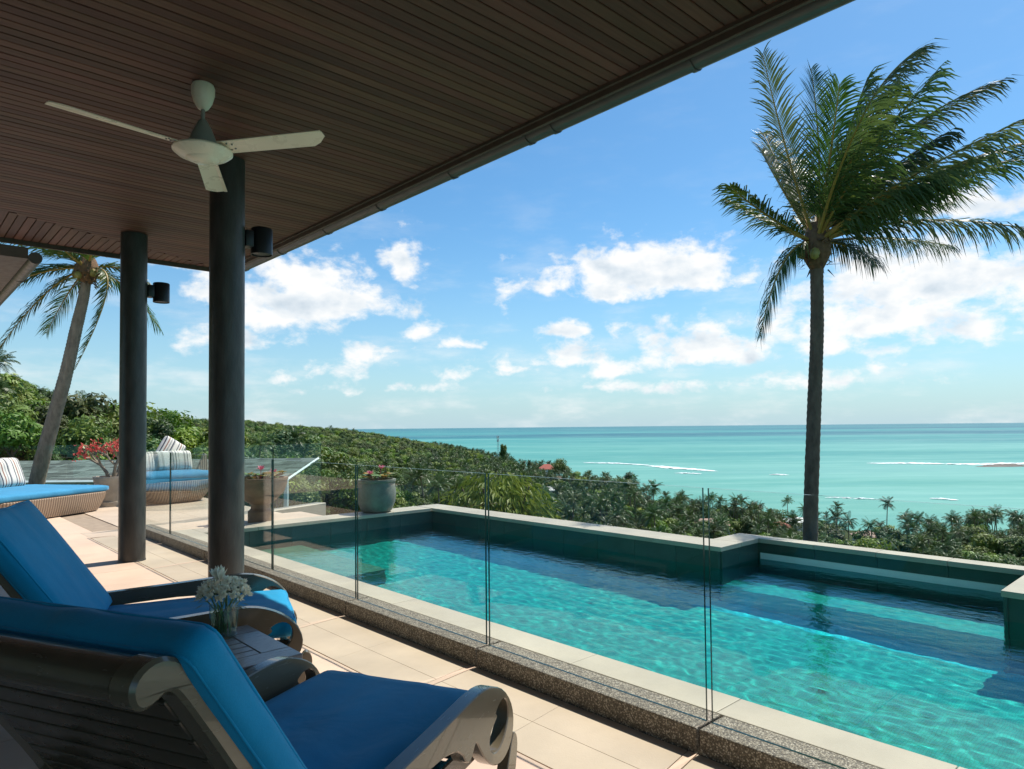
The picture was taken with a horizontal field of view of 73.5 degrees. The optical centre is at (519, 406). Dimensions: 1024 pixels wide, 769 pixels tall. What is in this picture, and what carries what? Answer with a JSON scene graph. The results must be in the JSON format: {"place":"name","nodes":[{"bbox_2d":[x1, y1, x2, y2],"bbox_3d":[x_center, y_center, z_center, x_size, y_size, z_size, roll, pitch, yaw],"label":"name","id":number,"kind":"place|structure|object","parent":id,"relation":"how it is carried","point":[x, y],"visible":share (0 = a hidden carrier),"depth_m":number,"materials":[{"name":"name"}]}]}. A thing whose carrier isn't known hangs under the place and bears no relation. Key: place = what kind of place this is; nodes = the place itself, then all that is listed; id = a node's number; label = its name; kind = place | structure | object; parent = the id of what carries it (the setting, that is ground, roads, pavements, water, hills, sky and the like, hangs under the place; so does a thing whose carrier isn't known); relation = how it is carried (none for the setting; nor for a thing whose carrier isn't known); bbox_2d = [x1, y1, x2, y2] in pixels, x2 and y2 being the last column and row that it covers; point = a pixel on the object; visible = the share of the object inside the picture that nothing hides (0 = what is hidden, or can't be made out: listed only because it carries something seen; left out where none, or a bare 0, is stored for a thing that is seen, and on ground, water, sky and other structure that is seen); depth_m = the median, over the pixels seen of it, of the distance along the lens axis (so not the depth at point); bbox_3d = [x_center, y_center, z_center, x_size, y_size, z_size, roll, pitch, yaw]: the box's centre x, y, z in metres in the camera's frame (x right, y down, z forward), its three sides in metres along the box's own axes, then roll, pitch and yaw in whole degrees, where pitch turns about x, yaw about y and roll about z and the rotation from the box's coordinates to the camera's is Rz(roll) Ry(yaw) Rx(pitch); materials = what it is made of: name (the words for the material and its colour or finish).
{"place":"outdoors","nodes":[
{"label":"outdoors","id":0,"kind":"place"},
{"bbox_2d":[0,497,732,768],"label":"deck floor","id":1,"kind":"structure","parent":0,"point":[551,732],"depth_m":4.11,"materials":[{"name":"tile"}]},
{"bbox_2d":[0,484,108,517],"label":"wicker daybed","id":2,"kind":"object","parent":1,"relation":"on","point":[50,500],"visible":0.94,"depth_m":11.43,"materials":[{"name":"blue fabric"}]},
{"bbox_2d":[0,458,25,487],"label":"striped pillow","id":3,"kind":"object","parent":2,"relation":"on","point":[11,473],"visible":0.91,"depth_m":11.98,"materials":[{"name":"fabric"}]},
{"bbox_2d":[92,475,118,506],"bbox_3d":[-7.780,1.610,13.065,0.640,0.560,0.640,1,-2,-43],"label":"plant pot","id":4,"kind":"object","parent":1,"relation":"on","point":[110,498],"visible":0.53,"depth_m":12.81,"materials":[{"name":"stone"}]},
{"bbox_2d":[72,438,118,476],"bbox_3d":[-7.789,0.980,12.943,1.051,0.874,1.002,1,-2,-43],"label":"flowering bush","id":5,"kind":"object","parent":4,"relation":"in","point":[89,451],"visible":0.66,"depth_m":12.89,"materials":[{"name":"red plant"}]},
{"bbox_2d":[117,231,147,562],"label":"steel column","id":6,"kind":"structure","parent":1,"relation":"on","point":[132,404],"depth_m":7.46,"materials":[{"name":"metal"}]},
{"bbox_2d":[147,282,169,303],"bbox_3d":[-4.097,-1.289,7.762,0.234,0.218,0.172,1,-2,-43],"label":"wall lamp","id":7,"kind":"object","parent":6,"relation":"attached to","point":[158,292],"visible":0.97,"depth_m":7.71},
{"bbox_2d":[0,500,311,683],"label":"sun lounger","id":8,"kind":"object","parent":1,"relation":"on","point":[40,560],"visible":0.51,"depth_m":3.58,"materials":[{"name":"fabric"}]},
{"bbox_2d":[146,453,207,503],"bbox_3d":[-6.939,1.422,13.713,1.150,0.920,1.550,-2,-2,37],"label":"wicker sofa","id":9,"kind":"object","parent":1,"relation":"on","point":[189,484],"visible":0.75,"depth_m":13.30,"materials":[{"name":"blue fabric"}]},
{"bbox_2d":[146,452,154,470],"bbox_3d":[-7.389,1.099,13.453,0.247,0.429,0.469,-21,-14,37],"label":"striped pillow","id":10,"kind":"object","parent":9,"relation":"on","point":[150,462],"visible":0.37,"depth_m":13.44,"materials":[{"name":"grey fabric"}]},
{"bbox_2d":[153,451,173,470],"bbox_3d":[-7.144,1.103,13.720,0.248,0.426,0.465,-23,-13,31],"label":"striped pillow","id":11,"kind":"object","parent":9,"relation":"on","point":[162,460],"visible":0.83,"depth_m":13.61,"materials":[{"name":"fabric"}]},
{"bbox_2d":[156,436,185,450],"bbox_3d":[-7.179,0.926,14.074,0.247,0.507,0.510,-12,-41,36],"label":"striped pillow","id":12,"kind":"object","parent":9,"relation":"on","point":[167,443],"visible":0.46,"depth_m":13.99,"materials":[{"name":"fabric"}]},
{"bbox_2d":[171,450,191,469],"bbox_3d":[-6.937,1.109,13.960,0.467,0.428,0.250,1,-20,-45],"label":"striped pillow","id":13,"kind":"object","parent":9,"relation":"on","point":[182,460],"visible":0.74,"depth_m":13.89,"materials":[{"name":"grey fabric"}]},
{"bbox_2d":[208,156,244,576],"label":"steel column","id":14,"kind":"structure","parent":1,"relation":"on","point":[226,441],"depth_m":5.38,"materials":[{"name":"metal"}]},
{"bbox_2d":[245,226,272,256],"bbox_3d":[-2.175,-1.370,5.687,0.234,0.218,0.172,1,-2,-43],"label":"wall lamp","id":15,"kind":"object","parent":14,"relation":"attached to","point":[259,241],"visible":0.95,"depth_m":5.63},
{"bbox_2d":[156,511,321,530],"bbox_3d":[-4.033,1.895,10.023,2.180,0.435,0.940,1,-2,-43],"label":"terrace step","id":16,"kind":"object","parent":1,"relation":"on","point":[204,524],"visible":0.14,"depth_m":9.91,"materials":[{"name":"stone"}]},
{"bbox_2d":[244,476,287,522],"bbox_3d":[-3.747,1.349,9.888,0.770,0.640,0.770,1,-2,-43],"label":"garden urn","id":17,"kind":"object","parent":16,"relation":"on","point":[257,494],"visible":0.69,"depth_m":9.71,"materials":[{"name":"ceramic"}]},
{"bbox_2d":[244,465,286,478],"bbox_3d":[-3.736,0.966,9.882,0.783,0.235,0.796,1,-2,-43],"label":"lotus plant","id":18,"kind":"object","parent":17,"relation":"in","point":[277,474],"visible":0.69,"depth_m":9.83,"materials":[{"name":"green plant"}]},
{"bbox_2d":[172,502,325,523],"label":"terrace kerb","id":19,"kind":"structure","parent":1,"relation":"attached to","point":[317,508],"depth_m":12.74,"materials":[{"name":"stone"}]},
{"bbox_2d":[0,596,516,768],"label":"sun lounger","id":20,"kind":"object","parent":1,"relation":"on","point":[86,688],"visible":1,"depth_m":1.50,"materials":[{"name":"fabric"}]},
{"bbox_2d":[220,625,302,670],"bbox_3d":[-1.387,1.298,2.958,0.660,0.450,0.610,1,-2,-43],"label":"side table","id":21,"kind":"object","parent":1,"relation":"on","point":[249,646],"visible":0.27,"depth_m":3.05,"materials":[{"name":"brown wood"}]},
{"bbox_2d":[209,601,237,638],"bbox_3d":[-1.392,0.999,3.218,0.128,0.162,0.128,1,-2,-43],"label":"glass vase","id":22,"kind":"object","parent":21,"relation":"on","point":[236,629],"visible":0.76,"depth_m":3.21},
{"bbox_2d":[190,565,254,633],"bbox_3d":[-1.391,0.906,3.223,0.294,0.320,0.330,1,-2,-43],"label":"flower bunch","id":23,"kind":"object","parent":22,"relation":"in","point":[209,587],"visible":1,"depth_m":3.19,"materials":[{"name":"white plant"}]},
{"bbox_2d":[146,524,880,768],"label":"pool kerb","id":24,"kind":"structure","parent":1,"relation":"on","point":[709,739],"depth_m":3.55,"materials":[{"name":"stone"}]},
{"bbox_2d":[244,457,272,568],"bbox_3d":[-2.846,1.033,6.984,0.012,1.029,1.522,1,-2,-43],"label":"glass barrier","id":25,"kind":"object","parent":24,"relation":"on","point":[271,516],"visible":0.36,"depth_m":6.43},
{"bbox_2d":[273,459,356,598],"bbox_3d":[-1.789,0.989,5.852,0.012,1.029,1.522,1,-2,-43],"label":"glass barrier","id":26,"kind":"object","parent":24,"relation":"on","point":[355,533],"visible":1,"depth_m":5.53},
{"bbox_2d":[357,465,486,643],"bbox_3d":[-0.729,0.944,4.715,0.012,1.029,1.532,1,-2,-43],"label":"glass barrier","id":27,"kind":"object","parent":24,"relation":"on","point":[485,562],"visible":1,"depth_m":4.26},
{"bbox_2d":[487,474,707,720],"bbox_3d":[0.318,0.900,3.593,0.012,1.029,1.482,1,-2,-43],"label":"glass barrier","id":28,"kind":"object","parent":24,"relation":"on","point":[706,719],"visible":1,"depth_m":3.28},
{"bbox_2d":[708,488,1018,768],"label":"glass barrier","id":29,"kind":"object","parent":24,"relation":"on","point":[711,631],"visible":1,"depth_m":3.02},
{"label":"villa wall","id":30,"kind":"structure","parent":1,"relation":"on","visible":0},
{"bbox_2d":[0,0,854,271],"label":"veranda roof","id":31,"kind":"structure","parent":30,"relation":"attached to","point":[395,102],"depth_m":4.41,"materials":[{"name":"brown wood"}]},
{"bbox_2d":[0,244,42,305],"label":"annex roof","id":32,"kind":"structure","parent":31,"relation":"attached to","point":[18,265],"depth_m":8.23,"materials":[{"name":"metal"}]},
{"bbox_2d":[45,80,324,191],"bbox_3d":[-2.137,-1.783,4.220,1.326,0.499,1.464,1,-2,-43],"label":"ceiling fan","id":33,"kind":"object","parent":31,"relation":"hanging from","point":[204,150],"visible":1,"depth_m":4.25},
{"bbox_2d":[14,455,932,548],"bbox_3d":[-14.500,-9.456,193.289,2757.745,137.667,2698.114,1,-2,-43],"label":"hillside ground","id":34,"kind":"structure","parent":0,"point":[904,536],"depth_m":275.38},
{"bbox_2d":[0,347,19,372],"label":"coconut palm","id":35,"kind":"object","parent":34,"relation":"on","point":[3,359],"visible":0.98,"depth_m":180.77,"materials":[{"name":"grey plant"}]},
{"bbox_2d":[0,375,20,401],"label":"coconut palm","id":36,"kind":"object","parent":34,"relation":"on","point":[3,386],"visible":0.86,"depth_m":142.58,"materials":[{"name":"green plant"}]},
{"bbox_2d":[0,372,25,397],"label":"broadleaf tree","id":37,"kind":"object","parent":34,"relation":"on","point":[13,377],"visible":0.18,"depth_m":160.90,"materials":[{"name":"green plant"}]},
{"bbox_2d":[0,392,32,418],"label":"broadleaf tree","id":38,"kind":"object","parent":34,"relation":"on","point":[13,402],"visible":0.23,"depth_m":135.38,"materials":[{"name":"green plant"}]},
{"bbox_2d":[0,404,38,448],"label":"broadleaf tree","id":39,"kind":"object","parent":34,"relation":"on","point":[25,410],"visible":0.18,"depth_m":129.66,"materials":[{"name":"green plant"}]},
{"bbox_2d":[0,373,40,403],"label":"broadleaf tree","id":40,"kind":"object","parent":34,"relation":"on","point":[21,398],"visible":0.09,"depth_m":163.32,"materials":[{"name":"green plant"}]},
{"bbox_2d":[0,411,41,457],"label":"broadleaf tree","id":41,"kind":"object","parent":34,"relation":"on","point":[14,434],"visible":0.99,"depth_m":120.53,"materials":[{"name":"green plant"}]},
{"bbox_2d":[6,398,45,457],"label":"broadleaf tree","id":42,"kind":"object","parent":34,"relation":"on","point":[35,403],"visible":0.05,"depth_m":151.51,"materials":[{"name":"green plant"}]},
{"bbox_2d":[24,444,64,460],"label":"broadleaf tree","id":43,"kind":"object","parent":34,"relation":"on","point":[31,455],"visible":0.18,"depth_m":122.83,"materials":[{"name":"green plant"}]},
{"bbox_2d":[25,402,68,435],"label":"broadleaf tree","id":44,"kind":"object","parent":34,"relation":"on","point":[42,414],"visible":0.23,"depth_m":147.86,"materials":[{"name":"green plant"}]},
{"bbox_2d":[55,447,78,484],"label":"broadleaf tree","id":45,"kind":"object","parent":34,"relation":"on","point":[69,454],"visible":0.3,"depth_m":131.04,"materials":[{"name":"green plant"}]},
{"bbox_2d":[0,242,163,484],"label":"leaning coconut palm","id":46,"kind":"object","parent":34,"relation":"on","point":[87,272],"visible":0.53,"depth_m":20.90,"materials":[{"name":"green plant"}]},
{"bbox_2d":[67,390,103,419],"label":"coconut palm","id":47,"kind":"object","parent":34,"relation":"on","point":[80,394],"visible":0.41,"depth_m":173.18,"materials":[{"name":"green plant"}]},
{"bbox_2d":[55,413,116,484],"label":"broadleaf tree","id":48,"kind":"object","parent":34,"relation":"on","point":[78,434],"visible":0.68,"depth_m":133.26,"materials":[{"name":"green plant"}]},
{"bbox_2d":[63,392,116,426],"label":"broadleaf tree","id":49,"kind":"object","parent":34,"relation":"on","point":[74,411],"visible":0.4,"depth_m":172.44,"materials":[{"name":"green plant"}]},
{"bbox_2d":[95,408,118,434],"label":"broadleaf tree","id":50,"kind":"object","parent":34,"relation":"on","point":[114,422],"visible":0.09,"depth_m":180.07,"materials":[{"name":"green plant"}]},
{"bbox_2d":[106,402,161,432],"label":"broadleaf tree","id":51,"kind":"object","parent":34,"relation":"on","point":[148,413],"visible":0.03,"depth_m":188.33,"materials":[{"name":"green plant"}]},
{"bbox_2d":[146,436,161,451],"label":"broadleaf tree","id":52,"kind":"object","parent":34,"relation":"on","point":[150,446],"visible":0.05,"depth_m":134.03,"materials":[{"name":"green plant"}]},
{"bbox_2d":[146,416,175,442],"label":"broadleaf tree","id":53,"kind":"object","parent":34,"relation":"on","point":[155,433],"visible":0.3,"depth_m":176.83,"materials":[{"name":"green plant"}]},
{"bbox_2d":[19,457,318,506],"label":"garden pavilion","id":54,"kind":"structure","parent":34,"relation":"on","point":[73,472],"depth_m":26.16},
{"bbox_2d":[155,410,203,445],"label":"broadleaf tree","id":55,"kind":"object","parent":34,"relation":"on","point":[177,423],"visible":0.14,"depth_m":191.76,"materials":[{"name":"green plant"}]},
{"bbox_2d":[172,425,204,450],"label":"broadleaf tree","id":56,"kind":"object","parent":34,"relation":"on","point":[184,436],"visible":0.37,"depth_m":179.87,"materials":[{"name":"green plant"}]},
{"bbox_2d":[247,430,276,457],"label":"coconut palm","id":57,"kind":"object","parent":34,"relation":"on","point":[260,442],"visible":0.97,"depth_m":153.17,"materials":[{"name":"green plant"}]},
{"bbox_2d":[252,428,294,457],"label":"broadleaf tree","id":58,"kind":"object","parent":34,"relation":"on","point":[282,447],"visible":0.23,"depth_m":197.34,"materials":[{"name":"green plant"}]},
{"bbox_2d":[274,471,303,507],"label":"broadleaf tree","id":59,"kind":"object","parent":34,"relation":"on","point":[292,492],"visible":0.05,"depth_m":142.73,"materials":[{"name":"green plant"}]},
{"bbox_2d":[274,473,312,506],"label":"broadleaf tree","id":60,"kind":"object","parent":34,"relation":"on","point":[302,482],"visible":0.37,"depth_m":145.60,"materials":[{"name":"green plant"}]},
{"bbox_2d":[279,426,307,450],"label":"coconut palm","id":61,"kind":"object","parent":34,"relation":"on","point":[295,434],"visible":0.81,"depth_m":202.98,"materials":[{"name":"green plant"}]},
{"bbox_2d":[290,431,322,457],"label":"broadleaf tree","id":62,"kind":"object","parent":34,"relation":"on","point":[298,447],"visible":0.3,"depth_m":206.51,"materials":[{"name":"green plant"}]},
{"bbox_2d":[289,482,330,504],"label":"broadleaf tree","id":63,"kind":"object","parent":34,"relation":"on","point":[307,496],"visible":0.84,"depth_m":144.18,"materials":[{"name":"green plant"}]},
{"bbox_2d":[301,464,318,485],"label":"broadleaf tree","id":64,"kind":"object","parent":34,"relation":"on","point":[311,475],"visible":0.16,"depth_m":159.01,"materials":[{"name":"green plant"}]},
{"bbox_2d":[306,479,334,507],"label":"broadleaf tree","id":65,"kind":"object","parent":34,"relation":"on","point":[327,498],"visible":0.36,"depth_m":154.06,"materials":[{"name":"green plant"}]},
{"bbox_2d":[307,468,335,480],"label":"broadleaf tree","id":66,"kind":"object","parent":34,"relation":"on","point":[326,474],"visible":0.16,"depth_m":178.53,"materials":[{"name":"green plant"}]},
{"bbox_2d":[305,450,354,477],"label":"broadleaf tree","id":67,"kind":"object","parent":34,"relation":"on","point":[338,467],"visible":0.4,"depth_m":192.78,"materials":[{"name":"green plant"}]},
{"bbox_2d":[312,446,348,461],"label":"broadleaf tree","id":68,"kind":"object","parent":34,"relation":"on","point":[325,449],"visible":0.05,"depth_m":214.21,"materials":[{"name":"green plant"}]},
{"bbox_2d":[326,469,356,513],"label":"broadleaf tree","id":69,"kind":"object","parent":34,"relation":"on","point":[339,478],"visible":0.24,"depth_m":150.94,"materials":[{"name":"green plant"}]},
{"bbox_2d":[329,476,361,512],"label":"broadleaf tree","id":70,"kind":"object","parent":34,"relation":"on","point":[349,496],"visible":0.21,"depth_m":143.04,"materials":[{"name":"green plant"}]},
{"bbox_2d":[406,463,438,504],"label":"coconut palm","id":71,"kind":"object","parent":34,"relation":"on","point":[422,470],"visible":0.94,"depth_m":195.12,"materials":[{"name":"green plant"}]},
{"bbox_2d":[423,469,454,503],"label":"coconut palm","id":72,"kind":"object","parent":34,"relation":"on","point":[438,486],"visible":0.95,"depth_m":203.17,"materials":[{"name":"green plant"}]},
{"bbox_2d":[439,470,562,519],"bbox_3d":[-0.556,3.789,17.366,3.393,4.349,3.437,1,-2,-43],"label":"leafy tree","id":73,"kind":"object","parent":34,"relation":"on","point":[504,497],"visible":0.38,"depth_m":16.95,"materials":[{"name":"green plant"}]},
{"bbox_2d":[2,374,1023,565],"bbox_3d":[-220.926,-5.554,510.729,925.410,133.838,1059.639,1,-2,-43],"label":"broadleaf forest","id":74,"kind":"object","parent":34,"relation":"on","point":[372,456],"visible":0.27,"depth_m":339.74,"materials":[{"name":"plant"}]},
{"bbox_2d":[25,385,1023,560],"bbox_3d":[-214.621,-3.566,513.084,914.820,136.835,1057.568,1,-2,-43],"label":"palm forest","id":75,"kind":"object","parent":34,"relation":"on","point":[790,532],"visible":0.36,"depth_m":275.96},
{"bbox_2d":[550,458,573,475],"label":"broadleaf tree","id":76,"kind":"object","parent":34,"relation":"on","point":[560,463],"visible":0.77,"depth_m":515.97,"materials":[{"name":"green plant"}]},
{"bbox_2d":[561,489,585,520],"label":"coconut palm","id":77,"kind":"object","parent":34,"relation":"on","point":[573,498],"visible":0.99,"depth_m":235.99,"materials":[{"name":"green plant"}]},
{"bbox_2d":[592,493,610,522],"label":"coconut palm","id":78,"kind":"object","parent":34,"relation":"on","point":[599,504],"visible":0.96,"depth_m":242.91,"materials":[{"name":"green plant"}]},
{"bbox_2d":[602,503,628,526],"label":"coconut palm","id":79,"kind":"object","parent":34,"relation":"on","point":[618,515],"visible":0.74,"depth_m":209.41,"materials":[{"name":"green plant"}]},
{"bbox_2d":[611,497,634,526],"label":"coconut palm","id":80,"kind":"object","parent":34,"relation":"on","point":[623,507],"visible":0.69,"depth_m":227.92,"materials":[{"name":"green plant"}]},
{"bbox_2d":[244,511,1023,623],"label":"pool wall","id":81,"kind":"structure","parent":34,"relation":"on","point":[1013,610],"depth_m":8.08,"materials":[{"name":"tile"}]},
{"bbox_2d":[174,504,1023,768],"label":"pool coping","id":82,"kind":"object","parent":81,"relation":"on","point":[878,754],"visible":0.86,"depth_m":4.73,"materials":[{"name":"stone"}]},
{"bbox_2d":[358,478,395,512],"bbox_3d":[-2.257,1.401,10.782,0.610,0.510,0.610,1,-2,-43],"label":"stone pot","id":83,"kind":"object","parent":82,"relation":"on","point":[377,496],"visible":0.94,"depth_m":10.54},
{"bbox_2d":[362,465,393,479],"bbox_3d":[-2.221,1.054,10.790,0.510,0.275,0.610,0,-2,-11],"label":"lotus plant","id":84,"kind":"object","parent":83,"relation":"in","point":[367,474],"visible":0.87,"depth_m":10.73,"materials":[{"name":"green plant"}]},
{"bbox_2d":[760,552,1006,592],"bbox_3d":[3.652,1.687,6.988,0.024,0.071,2.546,1,-2,-43],"label":"overflow ledge","id":85,"kind":"object","parent":81,"relation":"attached to","point":[912,576],"visible":1,"depth_m":6.90,"materials":[{"name":"teal stone"}]},
{"bbox_2d":[623,484,644,522],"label":"coconut palm","id":86,"kind":"object","parent":34,"relation":"on","point":[631,493],"visible":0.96,"depth_m":246.92,"materials":[{"name":"green plant"}]},
{"bbox_2d":[624,515,650,530],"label":"coconut palm","id":87,"kind":"object","parent":34,"relation":"on","point":[638,525],"visible":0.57,"depth_m":201.12,"materials":[{"name":"green plant"}]},
{"bbox_2d":[641,502,668,529],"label":"coconut palm","id":88,"kind":"object","parent":34,"relation":"on","point":[654,513],"visible":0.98,"depth_m":199.88,"materials":[{"name":"green plant"}]},
{"bbox_2d":[701,519,727,538],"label":"coconut palm","id":89,"kind":"object","parent":34,"relation":"on","point":[713,527],"visible":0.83,"depth_m":182.26,"materials":[{"name":"green plant"}]},
{"bbox_2d":[826,508,847,532],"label":"coconut palm","id":90,"kind":"object","parent":34,"relation":"on","point":[835,515],"visible":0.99,"depth_m":217.12,"materials":[{"name":"green plant"}]},
{"bbox_2d":[839,511,858,538],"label":"coconut palm","id":91,"kind":"object","parent":34,"relation":"on","point":[850,523],"visible":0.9,"depth_m":237.80,"materials":[{"name":"green plant"}]},
{"bbox_2d":[711,38,1023,541],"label":"tall coconut palm","id":92,"kind":"object","parent":34,"relation":"on","point":[849,195],"visible":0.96,"depth_m":12.35,"materials":[{"name":"green plant"}]},
{"bbox_2d":[852,536,893,550],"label":"broadleaf tree","id":93,"kind":"object","parent":34,"relation":"on","point":[865,544],"visible":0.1,"depth_m":172.52,"materials":[{"name":"green plant"}]},
{"bbox_2d":[930,533,962,555],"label":"coconut palm","id":94,"kind":"object","parent":34,"relation":"on","point":[946,547],"visible":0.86,"depth_m":174.71,"materials":[{"name":"green plant"}]},
{"bbox_2d":[946,521,970,540],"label":"coconut palm","id":95,"kind":"object","parent":34,"relation":"on","point":[958,532],"visible":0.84,"depth_m":209.64,"materials":[{"name":"green plant"}]},
{"bbox_2d":[969,532,1002,553],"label":"broadleaf tree","id":96,"kind":"object","parent":34,"relation":"on","point":[981,539],"visible":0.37,"depth_m":187.64,"materials":[{"name":"green plant"}]},
{"bbox_2d":[996,534,1023,557],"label":"broadleaf tree","id":97,"kind":"object","parent":34,"relation":"on","point":[1007,547],"visible":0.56,"depth_m":182.45,"materials":[{"name":"green plant"}]},
{"bbox_2d":[0,0,1023,428],"label":"sky","id":98,"kind":"structure","parent":0,"point":[587,274],"materials":[{"name":"blue"}]},
{"bbox_2d":[247,522,1023,768],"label":"pool water","id":99,"kind":"structure","parent":0,"point":[933,670],"depth_m":5.34,"materials":[{"name":"liquid"}]},
{"bbox_2d":[348,423,1023,534],"bbox_3d":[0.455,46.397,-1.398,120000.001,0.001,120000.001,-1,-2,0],"label":"sea","id":100,"kind":"structure","parent":0,"point":[738,459],"depth_m":922.58,"materials":[{"name":"liquid"}]},
{"bbox_2d":[877,462,1023,464],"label":"surf","id":101,"kind":"structure","parent":100,"relation":"on","point":[953,463],"depth_m":769.57,"materials":[{"name":"liquid"}]},
{"bbox_2d":[976,463,1023,466],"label":"reef rock","id":102,"kind":"object","parent":100,"relation":"on","point":[1005,465],"visible":1,"depth_m":716.96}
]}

